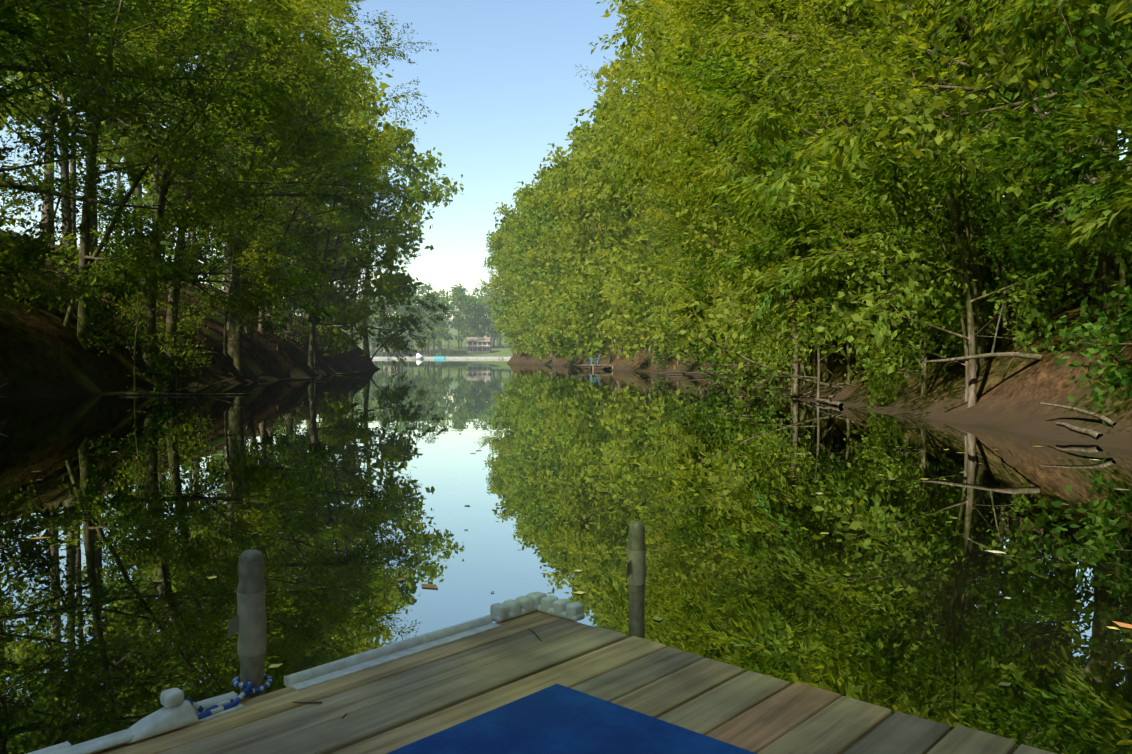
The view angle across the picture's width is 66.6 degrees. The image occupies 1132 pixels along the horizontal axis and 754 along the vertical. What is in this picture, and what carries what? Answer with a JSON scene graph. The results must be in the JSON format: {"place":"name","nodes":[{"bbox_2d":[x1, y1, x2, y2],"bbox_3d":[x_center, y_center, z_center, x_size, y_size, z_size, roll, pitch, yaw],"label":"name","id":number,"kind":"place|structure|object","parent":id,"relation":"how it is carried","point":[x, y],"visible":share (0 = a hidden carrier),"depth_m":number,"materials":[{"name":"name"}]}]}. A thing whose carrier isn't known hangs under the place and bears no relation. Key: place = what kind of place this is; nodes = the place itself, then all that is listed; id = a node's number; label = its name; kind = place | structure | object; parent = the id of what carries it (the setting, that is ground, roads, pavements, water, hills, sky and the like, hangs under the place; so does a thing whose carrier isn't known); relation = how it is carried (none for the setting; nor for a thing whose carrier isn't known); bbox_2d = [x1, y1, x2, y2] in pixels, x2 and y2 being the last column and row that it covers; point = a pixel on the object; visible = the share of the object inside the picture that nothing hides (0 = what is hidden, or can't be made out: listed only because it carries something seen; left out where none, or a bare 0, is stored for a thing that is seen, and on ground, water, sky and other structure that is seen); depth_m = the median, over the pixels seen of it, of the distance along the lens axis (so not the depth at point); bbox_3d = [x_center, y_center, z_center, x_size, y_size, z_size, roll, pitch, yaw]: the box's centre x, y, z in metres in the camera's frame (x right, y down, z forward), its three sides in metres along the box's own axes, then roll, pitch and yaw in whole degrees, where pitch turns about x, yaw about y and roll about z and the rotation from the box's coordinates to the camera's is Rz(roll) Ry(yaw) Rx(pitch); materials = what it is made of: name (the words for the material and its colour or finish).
{"place":"outdoors","nodes":[
{"label":"outdoors","id":0,"kind":"place"},
{"bbox_2d":[0,0,1127,318],"label":"sky","id":1,"kind":"structure","parent":0,"point":[503,84],"materials":[{"name":"blue"}]},
{"bbox_2d":[0,359,1131,753],"bbox_3d":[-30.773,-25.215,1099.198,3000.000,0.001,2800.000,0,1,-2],"label":"lake water","id":2,"kind":"structure","parent":0,"point":[892,589],"depth_m":6.05,"materials":[{"name":"green liquid"}]},
{"bbox_2d":[228,549,266,701],"bbox_3d":[-0.908,1.653,2.498,0.084,2.305,0.108,0,1,2],"label":"dock post","id":3,"kind":"object","parent":2,"relation":"in","point":[248,622],"visible":0.65,"depth_m":2.46,"materials":[{"name":"wood"}]},
{"bbox_2d":[21,387,1131,685],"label":"floating leaves","id":4,"kind":"object","parent":2,"relation":"on","point":[579,591],"visible":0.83,"depth_m":5.08,"materials":[{"name":"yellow plant"}]},
{"bbox_2d":[627,521,646,638],"bbox_3d":[0.235,1.650,3.029,0.068,2.285,0.107,1,2,42],"label":"dock post","id":5,"kind":"object","parent":2,"relation":"in","point":[636,564],"visible":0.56,"depth_m":3.00,"materials":[{"name":"wood"}]},
{"bbox_2d":[0,160,1131,449],"bbox_3d":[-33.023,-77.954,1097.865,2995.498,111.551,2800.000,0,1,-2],"label":"riverbank","id":6,"kind":"structure","parent":0,"point":[44,354],"depth_m":26.61,"materials":[{"name":"soil"}]},
{"bbox_2d":[0,5,49,117],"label":"tree","id":7,"kind":"object","parent":6,"relation":"on","point":[22,36],"visible":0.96,"depth_m":19.45,"materials":[{"name":"green plant"}]},
{"bbox_2d":[0,137,82,311],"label":"tree","id":8,"kind":"object","parent":6,"relation":"on","point":[25,203],"visible":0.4,"depth_m":27.90,"materials":[{"name":"green plant"}]},
{"bbox_2d":[0,0,153,270],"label":"tall tree","id":9,"kind":"object","parent":6,"relation":"on","point":[64,168],"visible":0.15,"depth_m":39.82,"materials":[{"name":"green plant"}]},
{"bbox_2d":[0,0,160,263],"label":"tall tree","id":10,"kind":"object","parent":6,"relation":"on","point":[72,167],"visible":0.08,"depth_m":44.94,"materials":[{"name":"green plant"}]},
{"bbox_2d":[0,0,181,257],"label":"tree","id":11,"kind":"object","parent":6,"relation":"on","point":[139,71],"visible":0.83,"depth_m":21.99,"materials":[{"name":"green plant"}]},
{"bbox_2d":[0,0,194,322],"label":"tree","id":12,"kind":"object","parent":6,"relation":"on","point":[58,291],"visible":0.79,"depth_m":22.90,"materials":[{"name":"green plant"}]},
{"bbox_2d":[0,0,210,296],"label":"tall tree","id":13,"kind":"object","parent":6,"relation":"on","point":[115,4],"visible":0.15,"depth_m":35.70,"materials":[{"name":"green plant"}]},
{"bbox_2d":[59,221,211,392],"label":"tree","id":14,"kind":"object","parent":6,"relation":"on","point":[135,324],"visible":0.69,"depth_m":29.78,"materials":[{"name":"green plant"}]},
{"bbox_2d":[90,197,207,313],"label":"tree","id":15,"kind":"object","parent":6,"relation":"on","point":[174,233],"visible":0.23,"depth_m":35.89,"materials":[{"name":"green plant"}]},
{"bbox_2d":[0,0,298,282],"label":"tree","id":16,"kind":"object","parent":6,"relation":"on","point":[35,189],"visible":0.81,"depth_m":22.77,"materials":[{"name":"green plant"}]},
{"bbox_2d":[0,0,309,349],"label":"tree","id":17,"kind":"object","parent":6,"relation":"on","point":[86,298],"visible":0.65,"depth_m":28.71,"materials":[{"name":"green plant"}]},
{"bbox_2d":[82,0,243,266],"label":"tree","id":18,"kind":"object","parent":6,"relation":"on","point":[139,190],"visible":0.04,"depth_m":53.49,"materials":[{"name":"green plant"}]},
{"bbox_2d":[90,0,256,271],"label":"tree","id":19,"kind":"object","parent":6,"relation":"on","point":[153,184],"visible":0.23,"depth_m":49.45,"materials":[{"name":"green plant"}]},
{"bbox_2d":[99,196,277,389],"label":"tree","id":20,"kind":"object","parent":6,"relation":"on","point":[186,325],"visible":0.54,"depth_m":31.92,"materials":[{"name":"green plant"}]},
{"bbox_2d":[75,0,331,364],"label":"tree","id":21,"kind":"object","parent":6,"relation":"on","point":[171,312],"visible":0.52,"depth_m":35.07,"materials":[{"name":"green plant"}]},
{"bbox_2d":[0,0,426,372],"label":"tree","id":22,"kind":"object","parent":6,"relation":"on","point":[165,185],"visible":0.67,"depth_m":32.20,"materials":[{"name":"green plant"}]},
{"bbox_2d":[162,188,317,357],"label":"tree","id":23,"kind":"object","parent":6,"relation":"on","point":[226,319],"visible":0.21,"depth_m":40.75,"materials":[{"name":"green plant"}]},
{"bbox_2d":[159,1,321,305],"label":"tree","id":24,"kind":"object","parent":6,"relation":"on","point":[227,248],"depth_m":58.17,"materials":[{"name":"green plant"}]},
{"bbox_2d":[150,0,388,329],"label":"tree","id":25,"kind":"object","parent":6,"relation":"on","point":[309,232],"visible":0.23,"depth_m":45.00,"materials":[{"name":"green plant"}]},
{"bbox_2d":[164,0,379,376],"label":"tree","id":26,"kind":"object","parent":6,"relation":"on","point":[333,45],"visible":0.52,"depth_m":41.26,"materials":[{"name":"green plant"}]},
{"bbox_2d":[203,19,344,334],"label":"tree","id":27,"kind":"object","parent":6,"relation":"on","point":[290,322],"visible":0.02,"depth_m":62.35,"materials":[{"name":"green plant"}]},
{"bbox_2d":[117,0,438,359],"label":"tree","id":28,"kind":"object","parent":6,"relation":"on","point":[231,336],"visible":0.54,"depth_m":41.44,"materials":[{"name":"green plant"}]},
{"bbox_2d":[217,102,351,334],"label":"tree","id":29,"kind":"object","parent":6,"relation":"on","point":[314,221],"visible":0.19,"depth_m":51.09,"materials":[{"name":"green plant"}]},
{"bbox_2d":[206,48,414,363],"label":"tree","id":30,"kind":"object","parent":6,"relation":"on","point":[378,282],"visible":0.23,"depth_m":60.77,"materials":[{"name":"green plant"}]},
{"bbox_2d":[266,137,410,372],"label":"tree","id":31,"kind":"object","parent":6,"relation":"on","point":[310,366],"visible":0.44,"depth_m":56.09,"materials":[{"name":"green plant"}]},
{"bbox_2d":[288,146,414,351],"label":"tree","id":32,"kind":"object","parent":6,"relation":"on","point":[354,292],"visible":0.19,"depth_m":68.36,"materials":[{"name":"green plant"}]},
{"bbox_2d":[322,172,421,352],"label":"tree","id":33,"kind":"object","parent":6,"relation":"on","point":[382,316],"visible":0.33,"depth_m":75.25,"materials":[{"name":"green plant"}]},
{"bbox_2d":[317,117,464,356],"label":"tree","id":34,"kind":"object","parent":6,"relation":"on","point":[414,186],"visible":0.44,"depth_m":85.98,"materials":[{"name":"green plant"}]},
{"bbox_2d":[371,293,448,368],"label":"tree","id":35,"kind":"object","parent":6,"relation":"on","point":[408,349],"visible":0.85,"depth_m":85.64,"materials":[{"name":"green plant"}]},
{"bbox_2d":[486,187,534,344],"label":"tree","id":36,"kind":"object","parent":6,"relation":"on","point":[505,211],"visible":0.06,"depth_m":143.32,"materials":[{"name":"green plant"}]},
{"bbox_2d":[494,211,561,360],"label":"tree","id":37,"kind":"object","parent":6,"relation":"on","point":[507,247],"visible":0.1,"depth_m":127.23,"materials":[{"name":"green plant"}]},
{"bbox_2d":[495,168,579,358],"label":"tree","id":38,"kind":"object","parent":6,"relation":"on","point":[511,224],"visible":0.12,"depth_m":109.42,"materials":[{"name":"green plant"}]},
{"bbox_2d":[505,239,580,361],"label":"tree","id":39,"kind":"object","parent":6,"relation":"on","point":[517,268],"visible":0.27,"depth_m":123.03,"materials":[{"name":"green plant"}]},
{"bbox_2d":[121,78,965,356],"bbox_3d":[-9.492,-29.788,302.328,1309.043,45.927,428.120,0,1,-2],"label":"distant trees","id":40,"kind":"object","parent":6,"relation":"on","point":[473,313],"depth_m":423.69,"materials":[{"name":"green plant"}]},
{"bbox_2d":[507,179,596,357],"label":"tree","id":41,"kind":"object","parent":6,"relation":"on","point":[550,293],"visible":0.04,"depth_m":106.34,"materials":[{"name":"green plant"}]},
{"bbox_2d":[0,303,1116,439],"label":"driftwood branches","id":42,"kind":"object","parent":6,"relation":"on","point":[1091,433],"visible":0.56,"depth_m":24.65,"materials":[{"name":"brown plant"}]},
{"bbox_2d":[521,213,605,362],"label":"tree","id":43,"kind":"object","parent":6,"relation":"on","point":[543,254],"visible":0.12,"depth_m":102.60,"materials":[{"name":"green plant"}]},
{"bbox_2d":[0,0,1131,278],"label":"forest trees","id":44,"kind":"object","parent":6,"relation":"on","point":[50,172],"depth_m":64.73,"materials":[{"name":"green plant"}]},
{"bbox_2d":[516,182,635,363],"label":"tree","id":45,"kind":"object","parent":6,"relation":"on","point":[539,228],"visible":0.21,"depth_m":97.86,"materials":[{"name":"green plant"}]},
{"bbox_2d":[522,124,638,364],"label":"tree","id":46,"kind":"object","parent":6,"relation":"on","point":[549,193],"visible":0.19,"depth_m":83.19,"materials":[{"name":"green plant"}]},
{"bbox_2d":[547,134,637,358],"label":"tree","id":47,"kind":"object","parent":6,"relation":"on","point":[584,323],"visible":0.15,"depth_m":80.72,"materials":[{"name":"green plant"}]},
{"bbox_2d":[63,0,1131,360],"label":"leaning tree trunks","id":48,"kind":"object","parent":6,"relation":"on","point":[153,158],"visible":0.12,"depth_m":29.45,"materials":[{"name":"brown plant"}]},
{"bbox_2d":[564,88,663,351],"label":"tree","id":49,"kind":"object","parent":6,"relation":"on","point":[578,257],"visible":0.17,"depth_m":76.75,"materials":[{"name":"green plant"}]},
{"bbox_2d":[554,125,679,363],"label":"tree","id":50,"kind":"object","parent":6,"relation":"on","point":[604,239],"visible":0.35,"depth_m":70.02,"materials":[{"name":"green plant"}]},
{"bbox_2d":[590,77,689,355],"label":"tree","id":51,"kind":"object","parent":6,"relation":"on","point":[642,316],"visible":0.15,"depth_m":65.93,"materials":[{"name":"green plant"}]},
{"bbox_2d":[584,91,705,364],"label":"tree","id":52,"kind":"object","parent":6,"relation":"on","point":[664,323],"visible":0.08,"depth_m":60.78,"materials":[{"name":"green plant"}]},
{"bbox_2d":[594,0,695,332],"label":"tree","id":53,"kind":"object","parent":6,"relation":"on","point":[604,70],"visible":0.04,"depth_m":63.83,"materials":[{"name":"green plant"}]},
{"bbox_2d":[617,78,728,357],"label":"tree","id":54,"kind":"object","parent":6,"relation":"on","point":[637,207],"visible":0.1,"depth_m":56.45,"materials":[{"name":"green plant"}]},
{"bbox_2d":[617,1,755,348],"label":"tree","id":55,"kind":"object","parent":6,"relation":"on","point":[672,290],"visible":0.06,"depth_m":43.65,"materials":[{"name":"green plant"}]},
{"bbox_2d":[625,63,764,360],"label":"tree","id":56,"kind":"object","parent":6,"relation":"on","point":[675,308],"visible":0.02,"depth_m":40.40,"materials":[{"name":"green plant"}]},
{"bbox_2d":[646,154,750,362],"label":"tree","id":57,"kind":"object","parent":6,"relation":"on","point":[687,322],"visible":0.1,"depth_m":48.10,"materials":[{"name":"green plant"}]},
{"bbox_2d":[629,39,792,364],"bbox_3d":[7.758,-7.593,36.499,8.448,15.180,10.114,1,2,29],"label":"tree","id":58,"kind":"object","parent":6,"relation":"on","point":[687,309],"visible":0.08,"depth_m":35.85,"materials":[{"name":"green plant"}]},
{"bbox_2d":[665,189,817,389],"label":"tree","id":59,"kind":"object","parent":6,"relation":"on","point":[711,359],"visible":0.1,"depth_m":32.68,"materials":[{"name":"green plant"}]},
{"bbox_2d":[575,0,948,299],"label":"tree","id":60,"kind":"object","parent":6,"relation":"on","point":[654,94],"visible":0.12,"depth_m":34.41,"materials":[{"name":"green plant"}]},
{"bbox_2d":[592,0,941,375],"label":"tree","id":61,"kind":"object","parent":6,"relation":"on","point":[622,170],"visible":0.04,"depth_m":29.63,"materials":[{"name":"green plant"}]},
{"bbox_2d":[683,181,851,391],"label":"tree","id":62,"kind":"object","parent":6,"relation":"on","point":[726,358],"visible":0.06,"depth_m":30.76,"materials":[{"name":"green plant"}]},
{"bbox_2d":[576,0,965,351],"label":"tree","id":63,"kind":"object","parent":6,"relation":"on","point":[701,281],"visible":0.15,"depth_m":33.54,"materials":[{"name":"green plant"}]},
{"bbox_2d":[599,0,954,381],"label":"tree","id":64,"kind":"object","parent":6,"relation":"on","point":[828,362],"visible":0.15,"depth_m":27.05,"materials":[{"name":"green plant"}]},
{"bbox_2d":[685,191,873,394],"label":"tree","id":65,"kind":"object","parent":6,"relation":"on","point":[721,288],"visible":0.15,"depth_m":25.94,"materials":[{"name":"green plant"}]},
{"bbox_2d":[608,0,964,398],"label":"tree","id":66,"kind":"object","parent":6,"relation":"on","point":[686,101],"visible":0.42,"depth_m":25.32,"materials":[{"name":"green plant"}]},
{"bbox_2d":[625,0,975,356],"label":"tree","id":67,"kind":"object","parent":6,"relation":"on","point":[656,118],"visible":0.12,"depth_m":27.21,"materials":[{"name":"green plant"}]},
{"bbox_2d":[695,143,909,389],"bbox_3d":[7.785,-3.208,26.986,6.828,8.527,7.253,0,1,-3],"label":"tree","id":68,"kind":"object","parent":6,"relation":"on","point":[813,357],"visible":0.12,"depth_m":27.36,"materials":[{"name":"green plant"}]},
{"bbox_2d":[732,193,874,400],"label":"tree","id":69,"kind":"object","parent":6,"relation":"on","point":[791,252],"visible":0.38,"depth_m":23.85,"materials":[{"name":"green plant"}]},
{"bbox_2d":[662,0,1004,320],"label":"tree","id":70,"kind":"object","parent":6,"relation":"on","point":[737,201],"visible":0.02,"depth_m":26.99,"materials":[{"name":"green plant"}]},
{"bbox_2d":[734,139,949,386],"bbox_3d":[7.798,-2.931,23.744,5.764,7.430,6.122,0,1,0],"label":"tree","id":71,"kind":"object","parent":6,"relation":"on","point":[797,342],"visible":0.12,"depth_m":24.04,"materials":[{"name":"green plant"}]},
{"bbox_2d":[682,0,1016,353],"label":"tree","id":72,"kind":"object","parent":6,"relation":"on","point":[798,310],"visible":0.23,"depth_m":23.81,"materials":[{"name":"green plant"}]},
{"bbox_2d":[662,0,1067,336],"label":"tree","id":73,"kind":"object","parent":6,"relation":"on","point":[777,155],"visible":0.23,"depth_m":22.95,"materials":[{"name":"green plant"}]},
{"bbox_2d":[780,177,1006,358],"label":"tree","id":74,"kind":"object","parent":6,"relation":"on","point":[832,281],"visible":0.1,"depth_m":22.40,"materials":[{"name":"green plant"}]},
{"bbox_2d":[664,0,1129,331],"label":"tree","id":75,"kind":"object","parent":6,"relation":"on","point":[997,270],"visible":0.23,"depth_m":19.11,"materials":[{"name":"green plant"}]},
{"bbox_2d":[762,103,1037,398],"bbox_3d":[8.212,-2.837,20.581,5.092,7.515,6.031,1,2,44],"label":"tree","id":76,"kind":"object","parent":6,"relation":"on","point":[901,327],"visible":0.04,"depth_m":19.80,"materials":[{"name":"green plant"}]},
{"bbox_2d":[746,23,1054,378],"bbox_3d":[8.339,-3.874,21.039,7.284,8.969,7.736,0,1,4],"label":"tree","id":77,"kind":"object","parent":6,"relation":"on","point":[843,289],"visible":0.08,"depth_m":21.16,"materials":[{"name":"green plant"}]},
{"bbox_2d":[670,5,1131,375],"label":"tree","id":78,"kind":"object","parent":6,"relation":"on","point":[781,178],"visible":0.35,"depth_m":19.32,"materials":[{"name":"green plant"}]},
{"bbox_2d":[777,129,1029,407],"bbox_3d":[7.842,-2.296,19.493,4.733,7.292,5.606,1,2,37],"label":"tree","id":79,"kind":"object","parent":6,"relation":"on","point":[934,291],"visible":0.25,"depth_m":18.54,"materials":[{"name":"green plant"}]},
{"bbox_2d":[828,191,999,407],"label":"tree","id":80,"kind":"object","parent":6,"relation":"on","point":[950,302],"visible":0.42,"depth_m":18.85,"materials":[{"name":"green plant"}]},
{"bbox_2d":[701,0,1131,369],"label":"tree","id":81,"kind":"object","parent":6,"relation":"on","point":[819,263],"visible":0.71,"depth_m":17.14,"materials":[{"name":"green plant"}]},
{"bbox_2d":[771,0,1085,298],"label":"tree","id":82,"kind":"object","parent":6,"relation":"on","point":[963,25],"visible":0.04,"depth_m":19.94,"materials":[{"name":"green plant"}]},
{"bbox_2d":[739,0,1131,407],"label":"tree","id":83,"kind":"object","parent":6,"relation":"on","point":[1025,71],"visible":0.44,"depth_m":16.68,"materials":[{"name":"green plant"}]},
{"bbox_2d":[826,93,1088,401],"bbox_3d":[7.907,-2.178,17.347,5.209,6.361,4.904,-1,2,-43],"label":"tree","id":84,"kind":"object","parent":6,"relation":"on","point":[950,276],"visible":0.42,"depth_m":16.95,"materials":[{"name":"green plant"}]},
{"bbox_2d":[794,0,1131,326],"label":"tree","id":85,"kind":"object","parent":6,"relation":"on","point":[1106,268],"visible":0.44,"depth_m":16.02,"materials":[{"name":"green plant"}]},
{"bbox_2d":[803,0,1131,225],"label":"tree","id":86,"kind":"object","parent":6,"relation":"on","point":[851,94],"visible":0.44,"depth_m":15.79,"materials":[{"name":"green plant"}]},
{"bbox_2d":[857,73,1120,371],"bbox_3d":[9.107,-3.387,18.497,4.767,7.153,5.647,1,2,37],"label":"tree","id":87,"kind":"object","parent":6,"relation":"on","point":[1001,213],"visible":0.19,"depth_m":17.12,"materials":[{"name":"green plant"}]},
{"bbox_2d":[922,131,1097,372],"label":"tree","id":88,"kind":"object","parent":6,"relation":"on","point":[1041,264],"visible":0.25,"depth_m":17.43,"materials":[{"name":"green plant"}]},
{"bbox_2d":[920,0,1131,236],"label":"tree","id":89,"kind":"object","parent":6,"relation":"on","point":[1093,194],"visible":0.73,"depth_m":12.09,"materials":[{"name":"green plant"}]},
{"bbox_2d":[921,0,1131,181],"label":"tree","id":90,"kind":"object","parent":6,"relation":"on","point":[1066,105],"visible":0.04,"depth_m":14.14,"materials":[{"name":"green plant"}]},
{"bbox_2d":[947,0,1126,117],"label":"tree","id":91,"kind":"object","parent":6,"relation":"on","point":[988,49],"visible":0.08,"depth_m":16.26,"materials":[{"name":"green plant"}]},
{"bbox_2d":[945,0,1131,360],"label":"tree","id":92,"kind":"object","parent":6,"relation":"on","point":[1045,314],"visible":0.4,"depth_m":16.07,"materials":[{"name":"green plant"}]},
{"bbox_2d":[960,0,1131,425],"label":"tree","id":93,"kind":"object","parent":6,"relation":"on","point":[1090,59],"visible":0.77,"depth_m":12.34,"materials":[{"name":"green plant"}]},
{"bbox_2d":[985,0,1131,255],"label":"tree","id":94,"kind":"object","parent":6,"relation":"on","point":[1098,116],"visible":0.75,"depth_m":11.04,"materials":[{"name":"green plant"}]},
{"bbox_2d":[985,71,1131,426],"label":"tree","id":95,"kind":"object","parent":6,"relation":"on","point":[1082,332],"visible":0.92,"depth_m":12.28,"materials":[{"name":"green plant"}]},
{"bbox_2d":[93,611,1055,753],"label":"dock deck planks","id":96,"kind":"object","parent":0,"point":[393,705],"visible":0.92,"depth_m":2.39,"materials":[{"name":"brown wood"}]},
{"bbox_2d":[27,615,500,753],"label":"dock bumper","id":97,"kind":"object","parent":96,"relation":"attached to","point":[330,671],"visible":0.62,"depth_m":2.69,"materials":[{"name":"white plastic"}]},
{"bbox_2d":[489,591,584,622],"bbox_3d":[-0.105,0.859,3.155,0.258,0.058,0.258,1,2,42],"label":"dock bumper","id":98,"kind":"object","parent":96,"relation":"attached to","point":[509,609],"visible":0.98,"depth_m":3.18,"materials":[{"name":"plastic"}]},
{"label":"dock","id":99,"kind":"structure","parent":0,"visible":0},
{"bbox_2d":[48,688,198,753],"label":"dock fender","id":100,"kind":"object","parent":99,"relation":"on","point":[176,711],"visible":1,"depth_m":2.19,"materials":[{"name":"white plastic"}]},
{"bbox_2d":[184,674,272,718],"bbox_3d":[-0.942,0.862,2.387,0.110,0.081,0.339,0,1,18],"label":"dock rope","id":101,"kind":"object","parent":99,"relation":"on","point":[231,703],"visible":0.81,"depth_m":2.38,"materials":[{"name":"blue"}]},
{"bbox_2d":[386,684,756,753],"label":"mat","id":102,"kind":"object","parent":99,"relation":"on","point":[557,719],"visible":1,"depth_m":2.18,"materials":[{"name":"fabric"}]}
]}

